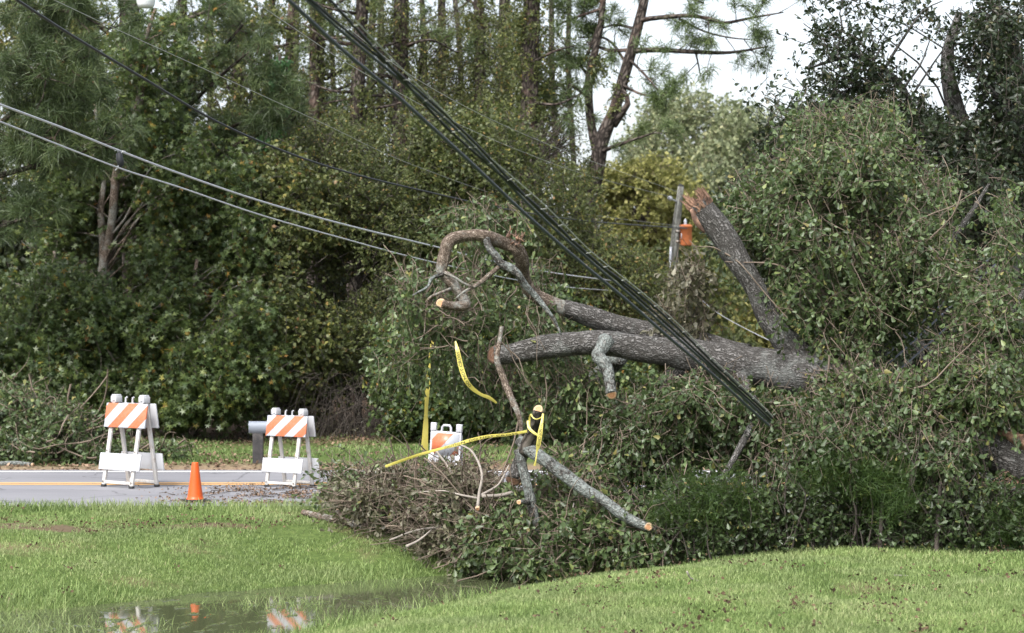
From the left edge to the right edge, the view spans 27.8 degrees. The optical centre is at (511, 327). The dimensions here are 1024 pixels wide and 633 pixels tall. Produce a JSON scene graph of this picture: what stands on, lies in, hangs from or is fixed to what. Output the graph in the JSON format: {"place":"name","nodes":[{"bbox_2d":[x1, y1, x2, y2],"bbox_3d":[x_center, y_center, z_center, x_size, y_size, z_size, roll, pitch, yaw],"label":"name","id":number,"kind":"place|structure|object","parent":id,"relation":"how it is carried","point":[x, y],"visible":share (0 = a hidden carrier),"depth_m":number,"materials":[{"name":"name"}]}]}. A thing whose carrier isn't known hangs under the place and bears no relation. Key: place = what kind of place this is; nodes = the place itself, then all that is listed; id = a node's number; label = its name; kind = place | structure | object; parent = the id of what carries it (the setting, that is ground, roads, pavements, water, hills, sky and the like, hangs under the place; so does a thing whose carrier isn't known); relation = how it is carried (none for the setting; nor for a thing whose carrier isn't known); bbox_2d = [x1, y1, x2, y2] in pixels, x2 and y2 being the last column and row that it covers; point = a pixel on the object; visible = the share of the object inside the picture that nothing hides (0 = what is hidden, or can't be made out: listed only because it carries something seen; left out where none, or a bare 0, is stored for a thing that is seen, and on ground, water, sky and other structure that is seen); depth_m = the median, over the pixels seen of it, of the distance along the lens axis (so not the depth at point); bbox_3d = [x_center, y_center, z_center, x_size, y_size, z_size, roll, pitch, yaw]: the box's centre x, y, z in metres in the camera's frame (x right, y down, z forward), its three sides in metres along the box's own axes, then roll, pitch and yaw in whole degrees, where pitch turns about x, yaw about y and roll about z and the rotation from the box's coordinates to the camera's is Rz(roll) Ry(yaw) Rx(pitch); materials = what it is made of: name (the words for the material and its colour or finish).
{"place":"outdoors","nodes":[
{"label":"outdoors","id":0,"kind":"place"},
{"bbox_2d":[0,103,627,281],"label":"service line","id":1,"kind":"object","parent":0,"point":[86,137],"visible":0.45,"depth_m":24.76,"materials":[{"name":"silver metal"}]},
{"bbox_2d":[115,150,125,170],"bbox_3d":[-4.337,-1.854,22.894,0.089,0.230,0.090,0,0,42],"label":"splice case","id":2,"kind":"object","parent":1,"relation":"hanging from","point":[119,159],"visible":0.96,"depth_m":22.87,"materials":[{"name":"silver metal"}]},
{"bbox_2d":[0,121,678,294],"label":"service line","id":3,"kind":"object","parent":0,"point":[230,204],"visible":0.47,"depth_m":24.16,"materials":[{"name":"silver metal"}]},
{"bbox_2d":[15,0,687,228],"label":"service line","id":4,"kind":"object","parent":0,"point":[134,72],"visible":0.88,"depth_m":24.77,"materials":[{"name":"rubber"}]},
{"bbox_2d":[54,0,682,226],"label":"thin wire","id":5,"kind":"object","parent":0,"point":[290,108],"visible":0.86,"depth_m":26.73,"materials":[{"name":"metal"}]},
{"bbox_2d":[8,432,759,465],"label":"verge grass","id":6,"kind":"structure","parent":0,"point":[332,451],"depth_m":31.48,"materials":[{"name":"plant"}]},
{"bbox_2d":[253,0,672,197],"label":"thin wire","id":7,"kind":"object","parent":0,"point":[420,104],"visible":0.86,"depth_m":30.25,"materials":[{"name":"metal"}]},
{"bbox_2d":[343,24,679,192],"bbox_3d":[0.749,-3.368,36.874,0.652,0.299,26.301,0,0,13],"label":"thin wire","id":8,"kind":"object","parent":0,"point":[491,119],"visible":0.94,"depth_m":33.10,"materials":[{"name":"metal"}]},
{"bbox_2d":[0,337,1023,632],"bbox_3d":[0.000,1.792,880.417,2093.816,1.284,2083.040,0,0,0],"label":"ground","id":9,"kind":"structure","parent":0,"point":[300,535],"depth_m":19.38,"materials":[{"name":"plant"}]},
{"bbox_2d":[0,461,33,465],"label":"cut limb","id":10,"kind":"object","parent":9,"relation":"on","point":[3,463],"visible":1,"depth_m":28.57,"materials":[{"name":"grey plant"}]},
{"bbox_2d":[0,162,121,393],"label":"understory tree","id":11,"kind":"object","parent":9,"relation":"on","point":[8,250],"visible":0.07,"depth_m":49.25,"materials":[{"name":"green plant"}]},
{"bbox_2d":[0,0,146,261],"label":"understory tree","id":12,"kind":"object","parent":9,"relation":"on","point":[3,43],"visible":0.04,"depth_m":45.26,"materials":[{"name":"green plant"}]},
{"bbox_2d":[0,0,157,258],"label":"pine tree","id":13,"kind":"object","parent":9,"relation":"on","point":[39,152],"visible":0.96,"depth_m":32.43,"materials":[{"name":"green plant"}]},
{"bbox_2d":[0,251,161,418],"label":"sweetgum tree","id":14,"kind":"object","parent":9,"relation":"on","point":[56,330],"visible":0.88,"depth_m":34.24,"materials":[{"name":"green plant"}]},
{"bbox_2d":[0,357,198,465],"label":"brush pile","id":15,"kind":"object","parent":9,"relation":"on","point":[36,427],"visible":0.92,"depth_m":29.42,"materials":[{"name":"plant"}]},
{"bbox_2d":[124,0,154,8],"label":"street lamp","id":16,"kind":"object","parent":9,"relation":"on","point":[145,4],"visible":1,"depth_m":30.41,"materials":[{"name":"white metal"}]},
{"bbox_2d":[2,0,294,433],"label":"sweetgum tree","id":17,"kind":"object","parent":9,"relation":"on","point":[199,231],"visible":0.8,"depth_m":35.68,"materials":[{"name":"green plant"}]},
{"bbox_2d":[18,0,317,301],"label":"pine tree","id":18,"kind":"object","parent":9,"relation":"on","point":[270,113],"visible":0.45,"depth_m":37.34,"materials":[{"name":"green plant"}]},
{"bbox_2d":[95,109,241,365],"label":"understory tree","id":19,"kind":"object","parent":9,"relation":"on","point":[121,270],"depth_m":50.67,"materials":[{"name":"green plant"}]},
{"bbox_2d":[90,247,295,438],"bbox_3d":[-5.251,0.406,34.956,3.422,3.594,3.222,0,0,15],"label":"sweetgum tree","id":20,"kind":"object","parent":9,"relation":"on","point":[205,374],"visible":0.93,"depth_m":34.20,"materials":[{"name":"green plant"}]},
{"bbox_2d":[161,0,259,108],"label":"pine tree","id":21,"kind":"object","parent":9,"relation":"on","point":[177,3],"visible":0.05,"depth_m":54.90,"materials":[{"name":"green plant"}]},
{"bbox_2d":[199,0,308,147],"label":"pine tree","id":22,"kind":"object","parent":9,"relation":"on","point":[233,88],"visible":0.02,"depth_m":53.88,"materials":[{"name":"green plant"}]},
{"bbox_2d":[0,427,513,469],"bbox_3d":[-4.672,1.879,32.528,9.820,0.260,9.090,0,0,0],"label":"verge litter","id":23,"kind":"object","parent":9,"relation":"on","point":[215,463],"visible":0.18,"depth_m":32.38,"materials":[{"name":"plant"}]},
{"bbox_2d":[248,421,266,463],"bbox_3d":[-3.445,1.613,28.754,0.436,0.634,0.154,0,0,-3],"label":"mailbox","id":24,"kind":"object","parent":9,"relation":"on","point":[257,429],"visible":0.75,"depth_m":28.68,"materials":[{"name":"metal"}]},
{"bbox_2d":[171,0,348,160],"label":"understory tree","id":25,"kind":"object","parent":9,"relation":"on","point":[240,96],"visible":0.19,"depth_m":47.60,"materials":[{"name":"green plant"}]},
{"bbox_2d":[211,0,308,139],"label":"pine tree","id":26,"kind":"object","parent":9,"relation":"on","point":[287,39],"visible":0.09,"depth_m":51.92,"materials":[{"name":"green plant"}]},
{"bbox_2d":[246,0,285,88],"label":"pine tree","id":27,"kind":"object","parent":9,"relation":"on","point":[274,3],"visible":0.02,"depth_m":56.95,"materials":[{"name":"green plant"}]},
{"bbox_2d":[0,574,532,632],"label":"puddle water","id":28,"kind":"structure","parent":9,"relation":"on","point":[198,617],"depth_m":17.39,"materials":[{"name":"grey liquid"}]},
{"bbox_2d":[254,54,296,163],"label":"ivy column","id":29,"kind":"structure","parent":9,"relation":"on","point":[279,61],"depth_m":40.86,"materials":[{"name":"green plant"}]},
{"bbox_2d":[195,153,373,389],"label":"understory tree","id":30,"kind":"object","parent":9,"relation":"on","point":[342,290],"visible":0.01,"depth_m":50.27,"materials":[{"name":"green plant"}]},
{"bbox_2d":[211,127,363,432],"bbox_3d":[-3.962,-0.653,36.651,2.855,5.803,4.414,0,0,0],"label":"understory tree","id":31,"kind":"object","parent":9,"relation":"on","point":[295,188],"visible":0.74,"depth_m":35.85,"materials":[{"name":"green plant"}]},
{"bbox_2d":[293,0,309,82],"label":"pine tree","id":32,"kind":"object","parent":9,"relation":"on","point":[298,33],"visible":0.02,"depth_m":54.63,"materials":[{"name":"grey plant"}]},
{"bbox_2d":[256,0,392,301],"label":"pine tree","id":33,"kind":"object","parent":9,"relation":"on","point":[321,99],"visible":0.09,"depth_m":49.93,"materials":[{"name":"green plant"}]},
{"bbox_2d":[301,510,371,528],"bbox_3d":[-1.775,1.973,21.194,1.020,0.172,0.088,0,0,37],"label":"log","id":34,"kind":"object","parent":9,"relation":"on","point":[304,512],"visible":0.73,"depth_m":21.26,"materials":[{"name":"wood"}]},
{"bbox_2d":[336,509,354,527],"bbox_3d":[-1.698,1.945,21.017,0.282,0.205,0.068,0,0,38],"label":"stick","id":35,"kind":"object","parent":34,"relation":"on","point":[338,513],"visible":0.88,"depth_m":21.00,"materials":[{"name":"wood"}]},
{"bbox_2d":[289,0,385,303],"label":"pine tree","id":36,"kind":"object","parent":9,"relation":"on","point":[314,69],"visible":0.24,"depth_m":46.89,"materials":[{"name":"green plant"}]},
{"bbox_2d":[260,96,454,429],"bbox_3d":[-2.828,-1.001,37.705,3.807,6.592,4.456,0,0,0],"label":"understory tree","id":37,"kind":"object","parent":9,"relation":"on","point":[364,203],"visible":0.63,"depth_m":37.27,"materials":[{"name":"green plant"}]},
{"bbox_2d":[327,0,387,383],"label":"pine tree","id":38,"kind":"object","parent":9,"relation":"on","point":[378,4],"visible":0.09,"depth_m":52.94,"materials":[{"name":"brown plant"}]},
{"bbox_2d":[233,366,497,440],"bbox_3d":[-2.362,1.340,35.837,6.665,1.406,4.554,0,0,0],"label":"dead brush","id":39,"kind":"object","parent":9,"relation":"on","point":[349,425],"visible":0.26,"depth_m":35.21,"materials":[{"name":"plant"}]},
{"bbox_2d":[291,0,446,406],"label":"pine tree","id":40,"kind":"object","parent":9,"relation":"on","point":[357,108],"visible":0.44,"depth_m":44.88,"materials":[{"name":"green plant"}]},
{"bbox_2d":[377,0,384,173],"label":"pine tree","id":41,"kind":"object","parent":9,"relation":"on","point":[382,62],"visible":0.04,"depth_m":56.32,"materials":[{"name":"brown plant"}]},
{"bbox_2d":[366,0,426,175],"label":"pine tree","id":42,"kind":"object","parent":9,"relation":"on","point":[369,47],"visible":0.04,"depth_m":54.63,"materials":[{"name":"brown plant"}]},
{"bbox_2d":[282,0,518,168],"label":"understory tree","id":43,"kind":"object","parent":9,"relation":"on","point":[453,92],"visible":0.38,"depth_m":49.33,"materials":[{"name":"green plant"}]},
{"bbox_2d":[346,0,455,109],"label":"pine tree","id":44,"kind":"object","parent":9,"relation":"on","point":[440,8],"visible":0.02,"depth_m":55.91,"materials":[{"name":"green plant"}]},
{"bbox_2d":[322,0,480,175],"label":"pine tree","id":45,"kind":"object","parent":9,"relation":"on","point":[400,20],"visible":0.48,"depth_m":45.86,"materials":[{"name":"green plant"}]},
{"bbox_2d":[419,0,467,104],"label":"pine tree","id":46,"kind":"object","parent":9,"relation":"on","point":[437,15],"visible":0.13,"depth_m":58.03,"materials":[{"name":"brown plant"}]},
{"bbox_2d":[292,421,606,576],"bbox_3d":[-0.831,1.760,20.509,2.141,1.727,4.113,0,0,-20],"label":"brush pile","id":47,"kind":"object","parent":9,"relation":"on","point":[405,500],"visible":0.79,"depth_m":20.30,"materials":[{"name":"brown plant"}]},
{"bbox_2d":[432,0,466,100],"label":"pine tree","id":48,"kind":"object","parent":9,"relation":"on","point":[455,2],"visible":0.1,"depth_m":52.95,"materials":[{"name":"brown plant"}]},
{"bbox_2d":[359,269,543,443],"bbox_3d":[-0.954,0.617,34.361,3.310,3.219,3.121,0,0,-39],"label":"evergreen bush","id":49,"kind":"object","parent":9,"relation":"on","point":[440,412],"visible":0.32,"depth_m":33.70,"materials":[{"name":"green plant"}]},
{"bbox_2d":[409,0,512,215],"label":"pine tree","id":50,"kind":"object","parent":9,"relation":"on","point":[477,4],"visible":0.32,"depth_m":48.89,"materials":[{"name":"green plant"}]},
{"bbox_2d":[356,93,567,346],"bbox_3d":[-0.929,-1.088,38.710,4.004,6.887,4.673,0,0,0],"label":"understory tree","id":51,"kind":"object","parent":9,"relation":"on","point":[437,154],"visible":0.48,"depth_m":38.16,"materials":[{"name":"green plant"}]},
{"bbox_2d":[458,0,519,322],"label":"pine tree","id":52,"kind":"object","parent":9,"relation":"on","point":[501,2],"visible":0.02,"depth_m":50.86,"materials":[{"name":"brown plant"}]},
{"bbox_2d":[1,505,1023,632],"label":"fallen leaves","id":53,"kind":"object","parent":9,"relation":"on","point":[920,628],"visible":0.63,"depth_m":15.94,"materials":[{"name":"plant"}]},
{"bbox_2d":[441,182,595,314],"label":"understory tree","id":54,"kind":"object","parent":9,"relation":"on","point":[548,244],"depth_m":50.77,"materials":[{"name":"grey plant"}]},
{"bbox_2d":[447,0,591,238],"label":"understory tree","id":55,"kind":"object","parent":9,"relation":"on","point":[501,59],"visible":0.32,"depth_m":46.30,"materials":[{"name":"green plant"}]},
{"bbox_2d":[493,0,578,297],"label":"pine tree","id":56,"kind":"object","parent":9,"relation":"on","point":[529,57],"visible":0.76,"depth_m":43.83,"materials":[{"name":"green plant"}]},
{"bbox_2d":[549,0,560,218],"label":"pine tree","id":57,"kind":"object","parent":9,"relation":"on","point":[550,32],"visible":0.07,"depth_m":54.63,"materials":[{"name":"grey plant"}]},
{"bbox_2d":[516,104,595,229],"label":"scrub tree","id":58,"kind":"object","parent":9,"relation":"on","point":[546,150],"visible":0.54,"depth_m":42.92,"materials":[{"name":"green plant"}]},
{"bbox_2d":[433,386,704,585],"bbox_3d":[0.586,1.619,19.392,2.072,2.119,2.906,0,0,-43],"label":"brush pile","id":59,"kind":"object","parent":9,"relation":"on","point":[585,536],"visible":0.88,"depth_m":19.00,"materials":[{"name":"plant"}]},
{"bbox_2d":[506,405,660,542],"bbox_3d":[0.550,1.366,18.883,1.632,1.318,0.479,0,0,35],"label":"cut limb","id":60,"kind":"object","parent":59,"relation":"on","point":[525,449],"visible":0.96,"depth_m":18.94,"materials":[{"name":"grey plant"}]},
{"bbox_2d":[385,430,526,466],"bbox_3d":[-0.594,1.140,19.348,1.660,0.409,0.196,0,0,35],"label":"caution tape","id":61,"kind":"object","parent":60,"relation":"attached to","point":[457,444],"visible":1,"depth_m":19.16,"materials":[{"name":"plastic"}]},
{"bbox_2d":[527,421,537,435],"bbox_3d":[0.187,0.917,18.790,0.146,0.147,0.041,0,0,39],"label":"caution tape","id":62,"kind":"object","parent":60,"relation":"attached to","point":[530,429],"visible":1,"depth_m":18.79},
{"bbox_2d":[534,413,543,465],"bbox_3d":[0.252,1.013,18.707,0.100,0.474,0.068,0,0,-20],"label":"caution tape","id":63,"kind":"object","parent":60,"relation":"hanging from","point":[539,437],"visible":1,"depth_m":18.68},
{"bbox_2d":[566,0,576,250],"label":"pine tree","id":64,"kind":"object","parent":9,"relation":"on","point":[569,33],"visible":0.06,"depth_m":52.94,"materials":[{"name":"grey plant"}]},
{"bbox_2d":[489,281,659,445],"bbox_3d":[1.164,0.697,34.105,3.166,3.165,3.554,0,0,0],"label":"evergreen bush","id":65,"kind":"object","parent":9,"relation":"on","point":[625,378],"visible":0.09,"depth_m":33.49,"materials":[{"name":"green plant"}]},
{"bbox_2d":[511,155,683,321],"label":"understory tree","id":66,"kind":"object","parent":9,"relation":"on","point":[636,269],"visible":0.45,"depth_m":40.55,"materials":[{"name":"green plant"}]},
{"bbox_2d":[565,150,714,264],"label":"yellow tree","id":67,"kind":"object","parent":9,"relation":"on","point":[623,200],"visible":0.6,"depth_m":59.12,"materials":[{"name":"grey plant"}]},
{"bbox_2d":[538,0,810,273],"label":"pine tree","id":68,"kind":"object","parent":9,"relation":"on","point":[593,33],"visible":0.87,"depth_m":43.83,"materials":[{"name":"green plant"}]},
{"bbox_2d":[617,450,732,567],"bbox_3d":[1.571,1.696,18.712,1.025,1.152,1.141,0,0,-38],"label":"hedge shrub","id":69,"kind":"object","parent":9,"relation":"on","point":[675,496],"visible":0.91,"depth_m":18.55,"materials":[{"name":"green plant"}]},
{"bbox_2d":[666,184,683,370],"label":"utility pole","id":70,"kind":"object","parent":9,"relation":"on","point":[674,245],"visible":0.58,"depth_m":49.91,"materials":[{"name":"grey wood"}]},
{"bbox_2d":[675,219,691,245],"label":"transformer","id":71,"kind":"object","parent":70,"relation":"attached to","point":[686,235],"visible":0.91,"depth_m":49.83,"materials":[{"name":"metal"}]},
{"bbox_2d":[703,301,768,340],"bbox_3d":[3.968,-0.262,37.700,0.038,1.350,23.406,0,0,1],"label":"thin wire","id":72,"kind":"object","parent":70,"relation":"attached to","point":[741,326],"visible":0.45,"depth_m":35.06,"materials":[{"name":"silver metal"}]},
{"bbox_2d":[612,77,750,189],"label":"tree","id":73,"kind":"object","parent":9,"relation":"on","point":[698,116],"visible":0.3,"depth_m":76.16,"materials":[{"name":"green plant"}]},
{"bbox_2d":[359,81,1023,538],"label":"fallen oak","id":74,"kind":"object","parent":9,"relation":"on","point":[855,255],"visible":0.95,"depth_m":19.89,"materials":[{"name":"green plant"}]},
{"bbox_2d":[455,341,496,402],"bbox_3d":[-0.334,0.427,19.781,0.440,0.603,0.095,0,0,-21],"label":"caution tape","id":75,"kind":"object","parent":74,"relation":"hanging from","point":[463,373],"visible":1,"depth_m":19.70,"materials":[{"name":"plastic"}]},
{"bbox_2d":[900,320,954,367],"bbox_3d":[4.367,0.193,21.905,0.066,0.755,2.170,0,0,33],"label":"slack cable","id":76,"kind":"object","parent":74,"relation":"on","point":[921,350],"visible":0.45,"depth_m":21.86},
{"bbox_2d":[677,86,779,301],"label":"tree","id":77,"kind":"object","parent":9,"relation":"on","point":[742,126],"visible":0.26,"depth_m":72.34,"materials":[{"name":"green plant"}]},
{"bbox_2d":[686,436,787,560],"bbox_3d":[1.975,1.609,18.610,0.921,1.242,1.151,0,0,30],"label":"hedge shrub","id":78,"kind":"object","parent":9,"relation":"on","point":[744,526],"visible":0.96,"depth_m":18.48,"materials":[{"name":"green plant"}]},
{"bbox_2d":[598,227,888,399],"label":"tree","id":79,"kind":"object","parent":9,"relation":"on","point":[727,296],"visible":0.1,"depth_m":50.93,"materials":[{"name":"green plant"}]},
{"bbox_2d":[731,439,838,552],"bbox_3d":[2.503,1.600,18.635,0.820,1.222,0.966,0,0,-18],"label":"hedge shrub","id":80,"kind":"object","parent":9,"relation":"on","point":[786,533],"visible":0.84,"depth_m":18.45,"materials":[{"name":"plant"}]},
{"bbox_2d":[714,286,856,353],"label":"yellow tree","id":81,"kind":"object","parent":9,"relation":"on","point":[759,331],"visible":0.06,"depth_m":55.18,"materials":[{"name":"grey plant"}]},
{"bbox_2d":[767,428,878,551],"bbox_3d":[2.889,1.522,18.464,0.852,1.262,1.255,0,0,35],"label":"hedge shrub","id":82,"kind":"object","parent":9,"relation":"on","point":[833,511],"visible":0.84,"depth_m":18.37,"materials":[{"name":"plant"}]},
{"bbox_2d":[695,0,1023,430],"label":"live oak","id":83,"kind":"object","parent":9,"relation":"on","point":[979,147],"visible":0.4,"depth_m":26.40,"materials":[{"name":"green plant"}]},
{"bbox_2d":[881,264,996,370],"bbox_3d":[4.952,-0.259,23.070,0.133,1.456,4.459,0,0,31],"label":"slack cable","id":84,"kind":"object","parent":83,"relation":"attached to","point":[905,348],"visible":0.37,"depth_m":21.96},
{"bbox_2d":[887,258,990,354],"bbox_3d":[4.885,-0.305,23.114,0.151,1.464,4.348,0,0,31],"label":"slack cable","id":85,"kind":"object","parent":83,"relation":"attached to","point":[934,311],"visible":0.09,"depth_m":22.46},
{"bbox_2d":[828,428,936,549],"bbox_3d":[3.376,1.497,18.514,1.052,1.266,1.111,0,0,26],"label":"hedge shrub","id":86,"kind":"object","parent":9,"relation":"on","point":[892,507],"visible":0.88,"depth_m":18.33,"materials":[{"name":"green plant"}]},
{"bbox_2d":[756,174,1023,379],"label":"live oak","id":87,"kind":"object","parent":9,"relation":"on","point":[900,359],"visible":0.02,"depth_m":31.50,"materials":[{"name":"green plant"}]},
{"bbox_2d":[903,429,989,551],"bbox_3d":[3.882,1.518,18.428,1.064,1.250,0.857,0,0,-31],"label":"hedge shrub","id":88,"kind":"object","parent":9,"relation":"on","point":[956,528],"visible":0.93,"depth_m":18.25,"materials":[{"name":"plant"}]},
{"bbox_2d":[957,430,1023,551],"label":"hedge shrub","id":89,"kind":"object","parent":9,"relation":"on","point":[1005,526],"visible":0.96,"depth_m":18.16,"materials":[{"name":"green plant"}]},
{"bbox_2d":[0,470,1023,506],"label":"road","id":90,"kind":"structure","parent":0,"point":[49,493],"depth_m":24.97,"materials":[{"name":"asphalt"}]},
{"bbox_2d":[98,394,164,488],"bbox_3d":[-4.613,1.369,25.087,0.759,1.117,0.436,0,0,40],"label":"road barricade","id":91,"kind":"object","parent":90,"relation":"on","point":[142,413],"visible":1,"depth_m":25.01,"materials":[{"name":"plastic"}]},
{"bbox_2d":[180,462,209,502],"bbox_3d":[-3.512,1.711,22.950,0.260,0.438,0.260,0,0,-29],"label":"traffic cone","id":92,"kind":"object","parent":90,"relation":"on","point":[195,490],"visible":0.85,"depth_m":22.90,"materials":[{"name":"plastic"}]},
{"bbox_2d":[135,481,323,505],"bbox_3d":[-2.489,1.909,23.917,4.350,0.094,3.093,0,0,0],"label":"road debris","id":93,"kind":"object","parent":90,"relation":"on","point":[292,491],"visible":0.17,"depth_m":23.89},
{"bbox_2d":[261,408,319,487],"bbox_3d":[-2.684,1.452,25.090,0.646,0.950,0.371,0,0,36],"label":"road barricade","id":94,"kind":"object","parent":90,"relation":"on","point":[302,424],"visible":0.96,"depth_m":25.03,"materials":[{"name":"plastic"}]},
{"bbox_2d":[0,471,716,471],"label":"road edge line","id":95,"kind":"object","parent":90,"relation":"on","point":[157,471],"visible":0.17,"depth_m":27.69,"materials":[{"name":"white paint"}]},
{"bbox_2d":[428,422,462,465],"bbox_3d":[-0.771,1.522,24.247,0.385,0.811,0.328,4,1,14],"label":"plastic barricade","id":96,"kind":"object","parent":90,"relation":"on","point":[438,439],"visible":0.56,"depth_m":24.18,"materials":[{"name":"plastic"}]},
{"bbox_2d":[421,341,433,450],"bbox_3d":[-0.956,0.721,23.627,0.088,1.401,0.684,0,0,-11],"label":"caution tape","id":97,"kind":"object","parent":96,"relation":"attached to","point":[424,443],"visible":0.55,"depth_m":23.78,"materials":[{"name":"plastic"}]},
{"bbox_2d":[0,482,1009,484],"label":"road centre line","id":98,"kind":"object","parent":90,"relation":"on","point":[148,484],"visible":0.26,"depth_m":25.39,"materials":[{"name":"yellow paint"}]},
{"bbox_2d":[0,0,1023,280],"label":"sky","id":99,"kind":"structure","parent":0,"point":[787,22],"materials":[{"name":"white"}]},
{"bbox_2d":[335,0,772,416],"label":"messenger strand","id":100,"kind":"object","parent":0,"point":[546,206],"visible":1,"depth_m":12.95,"materials":[{"name":"metal"}]},
{"bbox_2d":[286,0,769,426],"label":"thick cable","id":101,"kind":"object","parent":100,"relation":"attached to","point":[438,133],"visible":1,"depth_m":12.77,"materials":[{"name":"rubber"}]},
{"bbox_2d":[305,0,770,422],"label":"thick cable","id":102,"kind":"object","parent":100,"relation":"attached to","point":[393,74],"visible":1,"depth_m":12.83,"materials":[{"name":"rubber"}]},
{"bbox_2d":[309,0,771,420],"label":"thick cable","id":103,"kind":"object","parent":100,"relation":"attached to","point":[511,181],"visible":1,"depth_m":12.57,"materials":[{"name":"rubber"}]},
{"bbox_2d":[328,0,772,418],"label":"thick cable","id":104,"kind":"object","parent":100,"relation":"attached to","point":[350,22],"visible":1,"depth_m":12.83,"materials":[{"name":"rubber"}]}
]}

